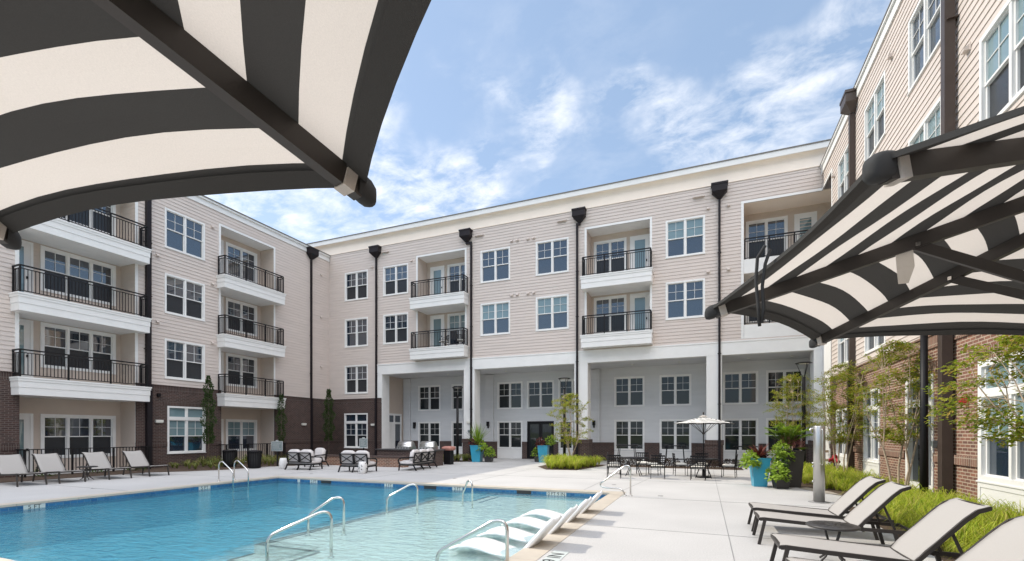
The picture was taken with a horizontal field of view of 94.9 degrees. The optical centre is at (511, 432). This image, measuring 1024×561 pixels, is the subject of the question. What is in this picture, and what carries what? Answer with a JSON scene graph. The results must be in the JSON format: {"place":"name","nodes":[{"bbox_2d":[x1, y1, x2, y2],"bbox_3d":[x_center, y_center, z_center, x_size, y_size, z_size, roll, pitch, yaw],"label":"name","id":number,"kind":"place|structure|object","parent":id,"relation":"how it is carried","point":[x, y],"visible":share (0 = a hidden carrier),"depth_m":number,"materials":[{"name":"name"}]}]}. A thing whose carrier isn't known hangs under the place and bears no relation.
{"place":"outdoors","nodes":[
{"label":"outdoors","id":0,"kind":"place"},
{"bbox_2d":[169,453,288,468],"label":"ornamental grass","id":1,"kind":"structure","parent":0,"point":[269,459],"depth_m":23.84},
{"bbox_2d":[0,481,600,560],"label":"water","id":2,"kind":"structure","parent":0,"point":[212,514],"depth_m":10.51,"materials":[{"name":"liquid"}]},
{"bbox_2d":[0,457,935,560],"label":"pool deck","id":3,"kind":"structure","parent":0,"point":[668,512],"depth_m":12.86,"materials":[{"name":"concrete"}]},
{"bbox_2d":[0,454,47,486],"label":"sun lounger","id":4,"kind":"object","parent":3,"relation":"on","point":[14,464],"visible":1,"depth_m":16.08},
{"bbox_2d":[30,453,85,483],"bbox_3d":[-16.208,1.257,16.774,2.057,0.998,0.746,0,0,24],"label":"sun lounger","id":5,"kind":"object","parent":3,"relation":"on","point":[50,463],"visible":0.94,"depth_m":16.89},
{"bbox_2d":[79,452,131,479],"bbox_3d":[-15.644,1.257,18.099,2.057,0.998,0.746,0,0,24],"label":"sun lounger","id":6,"kind":"object","parent":3,"relation":"on","point":[100,460],"visible":0.96,"depth_m":18.23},
{"bbox_2d":[122,450,169,476],"bbox_3d":[-15.129,1.257,19.358,2.057,0.998,0.746,0,0,24],"label":"sun lounger","id":7,"kind":"object","parent":3,"relation":"on","point":[136,459],"visible":0.92,"depth_m":19.48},
{"bbox_2d":[0,460,297,482],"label":"planting bed","id":8,"kind":"object","parent":3,"relation":"on","point":[116,472],"visible":0.33,"depth_m":21.05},
{"bbox_2d":[16,446,150,476],"bbox_3d":[-18.379,1.200,20.456,0.670,1.100,4.510,0,0,22],"label":"patio fence","id":9,"kind":"object","parent":8,"relation":"on","point":[113,456],"visible":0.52,"depth_m":19.87,"materials":[{"name":"black metal"}]},
{"bbox_2d":[199,375,217,459],"bbox_3d":[-15.867,-0.632,24.600,0.814,4.765,0.770,0,0,22],"label":"columnar tree","id":10,"kind":"object","parent":8,"relation":"on","point":[207,401],"visible":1,"depth_m":24.53,"materials":[{"name":"green plant"}]},
{"bbox_2d":[219,443,285,460],"bbox_3d":[-15.322,1.200,27.930,0.670,1.100,3.960,0,0,22],"label":"patio fence","id":11,"kind":"object","parent":8,"relation":"on","point":[283,451],"visible":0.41,"depth_m":27.75,"materials":[{"name":"black metal"}]},
{"bbox_2d":[322,389,335,453],"bbox_3d":[-12.580,-0.639,32.270,0.972,4.778,0.979,0,0,22],"label":"columnar tree","id":12,"kind":"object","parent":8,"relation":"on","point":[327,400],"visible":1,"depth_m":32.19,"materials":[{"name":"green plant"}]},
{"bbox_2d":[0,195,329,477],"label":"apartment wing","id":13,"kind":"structure","parent":3,"relation":"on","point":[133,324],"depth_m":23.48,"materials":[{"name":"paint"}]},
{"bbox_2d":[19,318,32,376],"bbox_3d":[-20.365,-3.445,19.458,0.080,2.550,0.840,0,0,22],"label":"door","id":14,"kind":"structure","parent":13,"relation":"in","point":[26,326],"depth_m":19.66,"materials":[{"name":"white"}]},
{"bbox_2d":[19,240,32,293],"bbox_3d":[-20.365,-6.725,19.458,0.080,2.550,0.840,0,0,22],"label":"door","id":15,"kind":"structure","parent":13,"relation":"in","point":[26,251],"depth_m":19.66,"materials":[{"name":"white"}]},
{"bbox_2d":[20,413,32,471],"bbox_3d":[-20.365,0.475,19.458,0.080,2.550,0.840,0,0,22],"label":"door","id":16,"kind":"structure","parent":13,"relation":"in","point":[26,419],"depth_m":19.69,"materials":[{"name":"white"}]},
{"bbox_2d":[40,414,115,457],"bbox_3d":[-19.649,0.165,21.364,0.150,1.930,2.770,0,0,22],"label":"window","id":17,"kind":"structure","parent":13,"relation":"in","point":[56,430],"depth_m":21.28,"materials":[{"name":"white"}]},
{"bbox_2d":[40,322,115,374],"bbox_3d":[-19.649,-3.755,21.364,0.150,1.930,2.770,0,0,22],"label":"window","id":18,"kind":"structure","parent":13,"relation":"in","point":[54,338],"depth_m":21.28,"materials":[{"name":"white"}]},
{"bbox_2d":[40,245,115,305],"bbox_3d":[-19.649,-7.035,21.364,0.150,1.930,2.770,0,0,22],"label":"window","id":19,"kind":"structure","parent":13,"relation":"in","point":[54,260],"depth_m":21.28,"materials":[{"name":"white"}]},
{"bbox_2d":[58,205,115,237],"bbox_3d":[-19.649,-10.335,21.364,0.150,1.930,2.770,0,0,22],"label":"window","id":20,"kind":"structure","parent":13,"relation":"in","point":[112,209],"depth_m":22.03,"materials":[{"name":"white"}]},
{"bbox_2d":[164,338,204,381],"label":"window","id":21,"kind":"structure","parent":13,"relation":"in","point":[185,361],"depth_m":24.58,"materials":[{"name":"white"}]},
{"bbox_2d":[164,207,204,260],"bbox_3d":[-17.136,-10.335,24.631,0.170,2.030,2.100,0,0,22],"label":"window","id":22,"kind":"structure","parent":13,"relation":"in","point":[183,234],"depth_m":24.58,"materials":[{"name":"blue"}]},
{"bbox_2d":[164,273,205,321],"bbox_3d":[-17.136,-7.035,24.631,0.170,2.030,2.100,0,0,22],"label":"window","id":23,"kind":"structure","parent":13,"relation":"in","point":[184,297],"depth_m":24.58,"materials":[{"name":"white"}]},
{"bbox_2d":[167,406,205,453],"bbox_3d":[-17.070,-0.130,24.658,0.170,2.440,2.000,0,0,22],"label":"window","id":24,"kind":"structure","parent":13,"relation":"in","point":[184,428],"depth_m":24.60,"materials":[{"name":"white"}]},
{"bbox_2d":[225,419,256,450],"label":"window","id":25,"kind":"structure","parent":13,"relation":"in","point":[238,431],"depth_m":28.77,"materials":[{"name":"grey"}]},
{"bbox_2d":[226,353,256,387],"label":"window","id":26,"kind":"structure","parent":13,"relation":"in","point":[241,365],"depth_m":28.77,"materials":[{"name":"white"}]},
{"bbox_2d":[226,298,256,336],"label":"window","id":27,"kind":"structure","parent":13,"relation":"in","point":[235,308],"depth_m":28.77,"materials":[{"name":"white"}]},
{"bbox_2d":[226,242,256,283],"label":"window","id":28,"kind":"structure","parent":13,"relation":"in","point":[234,251],"depth_m":28.77,"materials":[{"name":"blue"}]},
{"bbox_2d":[0,0,430,249],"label":"striped parasol","id":29,"kind":"object","parent":3,"relation":"on","point":[104,103],"visible":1,"depth_m":0.87,"materials":[{"name":"fabric"}]},
{"bbox_2d":[0,483,596,560],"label":"pool basin","id":30,"kind":"object","parent":3,"relation":"in","point":[206,543],"visible":0.39,"depth_m":13.55,"materials":[{"name":"liquid"}]},
{"bbox_2d":[0,478,605,514],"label":"pool waterline tiles","id":31,"kind":"object","parent":30,"relation":"attached to","point":[241,484],"visible":0.55,"depth_m":14.91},
{"bbox_2d":[236,496,581,560],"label":"tanning shelf","id":32,"kind":"object","parent":30,"relation":"in","point":[388,549],"visible":0.45,"depth_m":9.23,"materials":[{"name":"paint"}]},
{"bbox_2d":[265,510,334,560],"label":"hand rail","id":33,"kind":"object","parent":32,"relation":"on","point":[271,535],"visible":0.99,"depth_m":7.51,"materials":[{"name":"metal"}]},
{"bbox_2d":[227,496,494,560],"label":"shelf edge tiles","id":34,"kind":"object","parent":32,"relation":"attached to","point":[261,543],"visible":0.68,"depth_m":9.29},
{"bbox_2d":[435,519,508,560],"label":"hand rail","id":35,"kind":"object","parent":32,"relation":"on","point":[465,536],"visible":1,"depth_m":6.25,"materials":[{"name":"metal"}]},
{"bbox_2d":[448,514,561,558],"bbox_3d":[-0.132,1.630,7.568,1.825,0.710,0.580,0,0,23],"label":"pool chaise","id":36,"kind":"object","parent":32,"relation":"on","point":[493,547],"visible":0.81,"depth_m":7.50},
{"bbox_2d":[476,504,577,543],"bbox_3d":[0.262,1.630,8.532,1.825,0.710,0.580,0,0,21],"label":"pool chaise","id":37,"kind":"object","parent":32,"relation":"on","point":[515,534],"visible":0.7,"depth_m":8.47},
{"bbox_2d":[501,496,591,528],"bbox_3d":[0.688,1.630,9.572,1.825,0.710,0.580,0,0,22],"label":"pool chaise","id":38,"kind":"object","parent":32,"relation":"on","point":[536,523],"visible":0.69,"depth_m":9.49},
{"bbox_2d":[519,490,602,518],"bbox_3d":[1.095,1.630,10.567,1.825,0.710,0.580,0,0,21],"label":"pool chaise","id":39,"kind":"object","parent":32,"relation":"on","point":[550,514],"visible":0.65,"depth_m":10.51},
{"bbox_2d":[284,449,322,469],"bbox_3d":[-9.886,1.275,22.354,1.410,0.971,0.957,0,0,17],"label":"outdoor sofa","id":40,"kind":"object","parent":3,"relation":"on","point":[298,457],"visible":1,"depth_m":22.06,"materials":[{"name":"fabric"}]},
{"bbox_2d":[0,476,625,560],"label":"coping","id":41,"kind":"object","parent":3,"relation":"on","point":[547,543],"visible":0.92,"depth_m":12.74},
{"bbox_2d":[338,450,376,472],"bbox_3d":[-6.888,1.275,21.017,1.410,0.971,0.957,0,0,13],"label":"outdoor sofa","id":42,"kind":"object","parent":3,"relation":"on","point":[350,458],"visible":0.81,"depth_m":20.74,"materials":[{"name":"fabric"}]},
{"bbox_2d":[320,454,408,467],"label":"seat wall","id":43,"kind":"structure","parent":3,"relation":"on","point":[387,461],"depth_m":24.00,"materials":[{"name":"brick"}]},
{"bbox_2d":[375,448,444,465],"bbox_3d":[-5.532,1.320,25.438,3.860,0.860,0.940,0,0,22],"label":"kitchen counter","id":44,"kind":"object","parent":3,"relation":"on","point":[438,460],"visible":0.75,"depth_m":25.07,"materials":[{"name":"brick"}]},
{"bbox_2d":[398,448,436,470],"bbox_3d":[-4.506,1.275,22.652,0.957,0.971,2.330,0,0,15],"label":"outdoor sofa","id":45,"kind":"object","parent":3,"relation":"on","point":[421,457],"visible":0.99,"depth_m":22.08,"materials":[{"name":"fabric"}]},
{"bbox_2d":[32,466,817,560],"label":"deck joints","id":46,"kind":"object","parent":3,"relation":"on","point":[728,535],"visible":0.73,"depth_m":14.41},
{"bbox_2d":[462,424,489,461],"bbox_3d":[-2.202,0.453,28.175,2.225,2.593,1.976,0,0,-6],"label":"planter","id":47,"kind":"object","parent":3,"relation":"on","point":[477,450],"visible":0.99,"depth_m":27.85,"materials":[{"name":"blue ceramic"}]},
{"bbox_2d":[307,139,830,466],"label":"apartment wing","id":48,"kind":"structure","parent":3,"relation":"on","point":[603,297],"depth_m":27.82,"materials":[{"name":"paint"}]},
{"bbox_2d":[344,269,367,301],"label":"window","id":49,"kind":"structure","parent":48,"relation":"in","point":[356,283],"depth_m":33.14,"materials":[{"name":"white"}]},
{"bbox_2d":[344,413,367,447],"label":"window","id":50,"kind":"structure","parent":48,"relation":"in","point":[355,424],"depth_m":33.13,"materials":[{"name":"white"}]},
{"bbox_2d":[345,364,367,393],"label":"window","id":51,"kind":"structure","parent":48,"relation":"in","point":[356,376],"depth_m":33.14,"materials":[{"name":"white"}]},
{"bbox_2d":[345,317,367,347],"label":"window","id":52,"kind":"structure","parent":48,"relation":"in","point":[356,329],"depth_m":33.14,"materials":[{"name":"white"}]},
{"bbox_2d":[383,312,407,344],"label":"window","id":53,"kind":"structure","parent":48,"relation":"in","point":[395,326],"depth_m":31.88,"materials":[{"name":"white"}]},
{"bbox_2d":[383,263,407,296],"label":"window","id":54,"kind":"structure","parent":48,"relation":"in","point":[395,277],"depth_m":31.88,"materials":[{"name":"white"}]},
{"bbox_2d":[418,385,439,410],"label":"window","id":55,"kind":"structure","parent":48,"relation":"in","point":[429,395],"depth_m":34.26,"materials":[{"name":"grey"}]},
{"bbox_2d":[418,422,439,448],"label":"window","id":56,"kind":"structure","parent":48,"relation":"in","point":[427,431],"depth_m":34.26,"materials":[{"name":"grey"}]},
{"bbox_2d":[430,314,444,346],"bbox_3d":[-5.067,-6.700,31.855,1.100,2.500,0.080,0,0,22],"label":"door","id":57,"kind":"structure","parent":48,"relation":"in","point":[436,321],"depth_m":31.90,"materials":[{"name":"white"}]},
{"bbox_2d":[430,265,444,294],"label":"door","id":58,"kind":"structure","parent":48,"relation":"in","point":[435,272],"depth_m":31.90,"materials":[{"name":"white"}]},
{"bbox_2d":[447,312,464,345],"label":"window","id":59,"kind":"structure","parent":48,"relation":"in","point":[454,320],"depth_m":31.41,"materials":[{"name":"glass"}]},
{"bbox_2d":[447,262,464,292],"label":"window","id":60,"kind":"structure","parent":48,"relation":"in","point":[458,268],"depth_m":31.38,"materials":[{"name":"blue"}]},
{"bbox_2d":[480,300,509,335],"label":"window","id":61,"kind":"structure","parent":48,"relation":"in","point":[494,316],"depth_m":29.07,"materials":[{"name":"teal"}]},
{"bbox_2d":[480,246,509,283],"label":"window","id":62,"kind":"structure","parent":48,"relation":"in","point":[494,263],"depth_m":29.07,"materials":[{"name":"blue"}]},
{"bbox_2d":[497,381,521,408],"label":"window","id":63,"kind":"structure","parent":48,"relation":"in","point":[509,394],"depth_m":31.85,"materials":[{"name":"grey"}]},
{"bbox_2d":[497,421,521,458],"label":"window","id":64,"kind":"structure","parent":48,"relation":"in","point":[509,433],"depth_m":31.85,"materials":[{"name":"grey"}]},
{"bbox_2d":[527,380,553,408],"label":"window","id":65,"kind":"structure","parent":48,"relation":"in","point":[540,394],"depth_m":31.02,"materials":[{"name":"grey"}]},
{"bbox_2d":[527,421,553,458],"bbox_3d":[1.894,0.500,31.044,1.860,2.500,0.140,0,0,22],"label":"double door","id":66,"kind":"structure","parent":48,"relation":"in","point":[535,429],"depth_m":31.13,"materials":[{"name":"glass"}]},
{"bbox_2d":[535,294,568,331],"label":"window","id":67,"kind":"structure","parent":48,"relation":"in","point":[552,312],"depth_m":27.67,"materials":[{"name":"teal"}]},
{"bbox_2d":[536,237,568,275],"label":"window","id":68,"kind":"structure","parent":48,"relation":"in","point":[552,256],"depth_m":27.67,"materials":[{"name":"blue"}]},
{"bbox_2d":[594,295,626,333],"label":"window","id":69,"kind":"structure","parent":48,"relation":"in","point":[610,304],"depth_m":27.47,"materials":[{"name":"blue"}]},
{"bbox_2d":[594,237,626,273],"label":"window","id":70,"kind":"structure","parent":48,"relation":"in","point":[620,244],"depth_m":27.47,"materials":[{"name":"blue"}]},
{"bbox_2d":[614,376,644,406],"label":"window","id":71,"kind":"structure","parent":48,"relation":"in","point":[628,391],"depth_m":28.83,"materials":[{"name":"grey"}]},
{"bbox_2d":[614,419,644,460],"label":"window","id":72,"kind":"structure","parent":48,"relation":"in","point":[626,432],"depth_m":28.83,"materials":[{"name":"grey"}]},
{"bbox_2d":[630,292,649,330],"bbox_3d":[7.289,-6.700,26.801,1.100,2.500,0.080,0,0,22],"label":"door","id":73,"kind":"structure","parent":48,"relation":"in","point":[638,301],"depth_m":26.80,"materials":[{"name":"white"}]},
{"bbox_2d":[630,234,649,269],"bbox_3d":[7.289,-10.000,26.801,1.100,2.500,0.080,0,0,22],"label":"door","id":74,"kind":"structure","parent":48,"relation":"in","point":[639,241],"depth_m":26.80,"materials":[{"name":"white"}]},
{"bbox_2d":[660,374,690,405],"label":"window","id":75,"kind":"structure","parent":48,"relation":"in","point":[675,390],"depth_m":27.82,"materials":[{"name":"grey"}]},
{"bbox_2d":[660,419,690,461],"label":"window","id":76,"kind":"structure","parent":48,"relation":"in","point":[675,434],"depth_m":27.82,"materials":[{"name":"grey"}]},
{"bbox_2d":[666,278,704,319],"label":"window","id":77,"kind":"structure","parent":48,"relation":"in","point":[685,299],"depth_m":24.89,"materials":[{"name":"blue"}]},
{"bbox_2d":[665,215,705,258],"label":"window","id":78,"kind":"structure","parent":48,"relation":"in","point":[684,236],"depth_m":24.89,"materials":[{"name":"teal"}]},
{"bbox_2d":[723,371,757,404],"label":"window","id":79,"kind":"structure","parent":48,"relation":"in","point":[738,387],"depth_m":26.52,"materials":[{"name":"grey"}]},
{"bbox_2d":[723,418,757,463],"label":"window","id":80,"kind":"structure","parent":48,"relation":"in","point":[744,432],"depth_m":26.52,"materials":[{"name":"grey"}]},
{"bbox_2d":[746,215,787,258],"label":"window","id":81,"kind":"structure","parent":48,"relation":"in","point":[776,225],"depth_m":24.76,"materials":[{"name":"blue"}]},
{"bbox_2d":[766,418,801,463],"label":"window","id":82,"kind":"structure","parent":48,"relation":"in","point":[770,441],"depth_m":25.92,"materials":[{"name":"grey"}]},
{"bbox_2d":[766,369,803,403],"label":"window","id":83,"kind":"structure","parent":48,"relation":"in","point":[772,376],"depth_m":25.83,"materials":[{"name":"grey"}]},
{"bbox_2d":[794,211,816,241],"bbox_3d":[15.036,-10.000,24.081,1.000,2.500,0.050,0,0,22],"label":"door","id":84,"kind":"structure","parent":48,"relation":"in","point":[813,215],"depth_m":24.11,"materials":[{"name":"white"}]},
{"bbox_2d":[538,464,603,469],"bbox_3d":[2.927,1.744,24.193,3.100,0.001,4.800,0,0,22],"label":"planting bed","id":85,"kind":"object","parent":3,"relation":"on","point":[564,468],"visible":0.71,"depth_m":23.45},
{"bbox_2d":[546,392,592,457],"bbox_3d":[3.008,-0.179,24.054,2.363,3.772,2.533,0,0,22],"label":"crape myrtle","id":86,"kind":"object","parent":85,"relation":"on","point":[564,410],"visible":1,"depth_m":23.87,"materials":[{"name":"green plant"}]},
{"bbox_2d":[536,453,605,468],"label":"ornamental grass","id":87,"kind":"structure","parent":85,"relation":"on","point":[552,461],"depth_m":22.77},
{"bbox_2d":[672,412,734,477],"bbox_3d":[7.430,0.472,18.245,2.127,2.555,2.127,0,0,35],"label":"market parasol","id":88,"kind":"object","parent":3,"relation":"on","point":[703,419],"visible":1,"depth_m":18.07,"materials":[{"name":"fabric"}]},
{"bbox_2d":[739,444,772,486],"bbox_3d":[8.010,1.037,15.297,1.286,1.426,1.180,0,0,22],"label":"planter","id":89,"kind":"object","parent":3,"relation":"on","point":[757,462],"visible":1,"depth_m":15.13,"materials":[{"name":"blue ceramic"}]},
{"bbox_2d":[764,458,792,488],"bbox_3d":[8.302,1.257,14.670,0.820,0.986,1.013,0,0,22],"label":"planter","id":90,"kind":"object","parent":3,"relation":"on","point":[780,475],"visible":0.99,"depth_m":14.56,"materials":[{"name":"green plant"}]},
{"bbox_2d":[764,422,812,486],"bbox_3d":[8.903,0.701,15.169,1.406,2.098,1.360,0,0,4],"label":"planter","id":91,"kind":"object","parent":3,"relation":"on","point":[795,459],"visible":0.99,"depth_m":14.94,"materials":[{"name":"green plant"}]},
{"bbox_2d":[808,426,830,503],"bbox_3d":[7.718,0.790,11.818,0.480,1.916,0.480,0,0,22],"label":"shower post","id":92,"kind":"object","parent":3,"relation":"on","point":[819,460],"visible":1,"depth_m":11.72,"materials":[{"name":"metal"}]},
{"bbox_2d":[747,476,893,539],"bbox_3d":[5.320,1.257,8.272,2.057,0.998,0.746,0,0,22],"label":"sun lounger","id":93,"kind":"object","parent":3,"relation":"on","point":[847,501],"visible":0.91,"depth_m":8.12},
{"bbox_2d":[752,481,910,544],"bbox_3d":[4.933,1.257,7.328,2.057,0.998,0.746,0,0,21],"label":"sun lounger","id":94,"kind":"object","parent":3,"relation":"on","point":[870,506],"visible":0.91,"depth_m":7.23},
{"bbox_2d":[805,520,860,560],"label":"side table","id":95,"kind":"object","parent":3,"relation":"on","point":[839,527],"visible":0.72,"depth_m":6.26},
{"bbox_2d":[704,106,1023,347],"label":"striped parasol","id":96,"kind":"object","parent":3,"relation":"on","point":[925,237],"visible":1,"depth_m":1.67,"materials":[{"name":"fabric"}]},
{"bbox_2d":[798,481,956,560],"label":"planting bed","id":97,"kind":"object","parent":3,"relation":"on","point":[841,493],"visible":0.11,"depth_m":9.77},
{"bbox_2d":[763,373,827,449],"bbox_3d":[12.674,-0.484,21.159,2.483,4.378,2.551,0,0,22],"label":"crape myrtle","id":98,"kind":"object","parent":97,"relation":"on","point":[790,377],"visible":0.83,"depth_m":21.05,"materials":[{"name":"green plant"}]},
{"bbox_2d":[804,360,870,470],"bbox_3d":[11.872,-0.439,16.894,2.394,4.289,2.420,0,0,-43],"label":"crape myrtle","id":99,"kind":"object","parent":97,"relation":"on","point":[842,437],"visible":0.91,"depth_m":16.79,"materials":[{"name":"green plant"}]},
{"bbox_2d":[802,461,960,496],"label":"ornamental grass","id":100,"kind":"structure","parent":97,"relation":"on","point":[842,479],"depth_m":14.57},
{"bbox_2d":[849,339,937,485],"bbox_3d":[10.050,-0.356,12.254,2.138,4.125,2.408,0,0,22],"label":"crape myrtle","id":101,"kind":"object","parent":97,"relation":"on","point":[899,438],"visible":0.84,"depth_m":12.19,"materials":[{"name":"green plant"}]},
{"bbox_2d":[919,335,928,493],"bbox_3d":[9.745,-0.600,11.118,0.680,4.700,0.680,0,0,22],"label":"lamp post","id":102,"kind":"object","parent":97,"relation":"on","point":[924,461],"visible":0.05,"depth_m":11.06,"materials":[{"name":"black metal"}]},
{"bbox_2d":[921,335,1023,447],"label":"crape myrtle","id":103,"kind":"object","parent":97,"relation":"on","point":[1007,355],"visible":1,"depth_m":6.99,"materials":[{"name":"green plant"}]},
{"bbox_2d":[770,498,991,560],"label":"sun lounger","id":104,"kind":"object","parent":3,"relation":"on","point":[931,531],"visible":0.98,"depth_m":5.39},
{"bbox_2d":[785,516,1023,560],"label":"sun lounger","id":105,"kind":"object","parent":3,"relation":"on","point":[1003,541],"visible":1,"depth_m":4.23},
{"bbox_2d":[819,0,1023,512],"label":"apartment wing","id":106,"kind":"structure","parent":3,"relation":"on","point":[930,69],"depth_m":11.55,"materials":[{"name":"paint"}]},
{"bbox_2d":[838,145,847,198],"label":"window","id":107,"kind":"structure","parent":106,"relation":"in","point":[843,163],"depth_m":19.37,"materials":[{"name":"white"}]},
{"bbox_2d":[862,388,879,476],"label":"window","id":108,"kind":"structure","parent":106,"relation":"in","point":[871,459],"depth_m":15.75,"materials":[{"name":"white"}]},
{"bbox_2d":[864,69,885,161],"bbox_3d":[12.094,-10.335,15.608,0.170,2.030,2.090,0,0,22],"label":"window","id":109,"kind":"structure","parent":106,"relation":"in","point":[874,112],"depth_m":15.58,"materials":[{"name":"white"}]},
{"bbox_2d":[907,0,940,95],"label":"window","id":110,"kind":"structure","parent":106,"relation":"in","point":[924,25],"depth_m":12.37,"materials":[{"name":"white"}]},
{"bbox_2d":[908,96,940,145],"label":"window","id":111,"kind":"structure","parent":106,"relation":"in","point":[930,127],"depth_m":11.89,"materials":[{"name":"white"}]},
{"bbox_2d":[976,351,1023,512],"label":"window","id":112,"kind":"structure","parent":106,"relation":"in","point":[1000,470],"depth_m":8.98,"materials":[{"name":"white"}]},
{"bbox_2d":[979,0,1023,120],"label":"window","id":113,"kind":"structure","parent":106,"relation":"in","point":[1001,47],"depth_m":9.05,"materials":[{"name":"white"}]},
{"bbox_2d":[204,0,890,243],"label":"sky","id":114,"kind":"structure","parent":0,"point":[493,102],"materials":[{"name":"blue"}]},
{"bbox_2d":[795,361,812,462],"bbox_3d":[12.835,-0.670,20.680,0.680,4.841,0.680,0,0,5],"label":"lamp post","id":115,"kind":"object","parent":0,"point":[804,393],"visible":0.79,"depth_m":20.62,"materials":[{"name":"black metal"}]},
{"bbox_2d":[845,487,1023,558],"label":"ornamental grass","id":116,"kind":"structure","parent":0,"point":[910,511],"depth_m":7.93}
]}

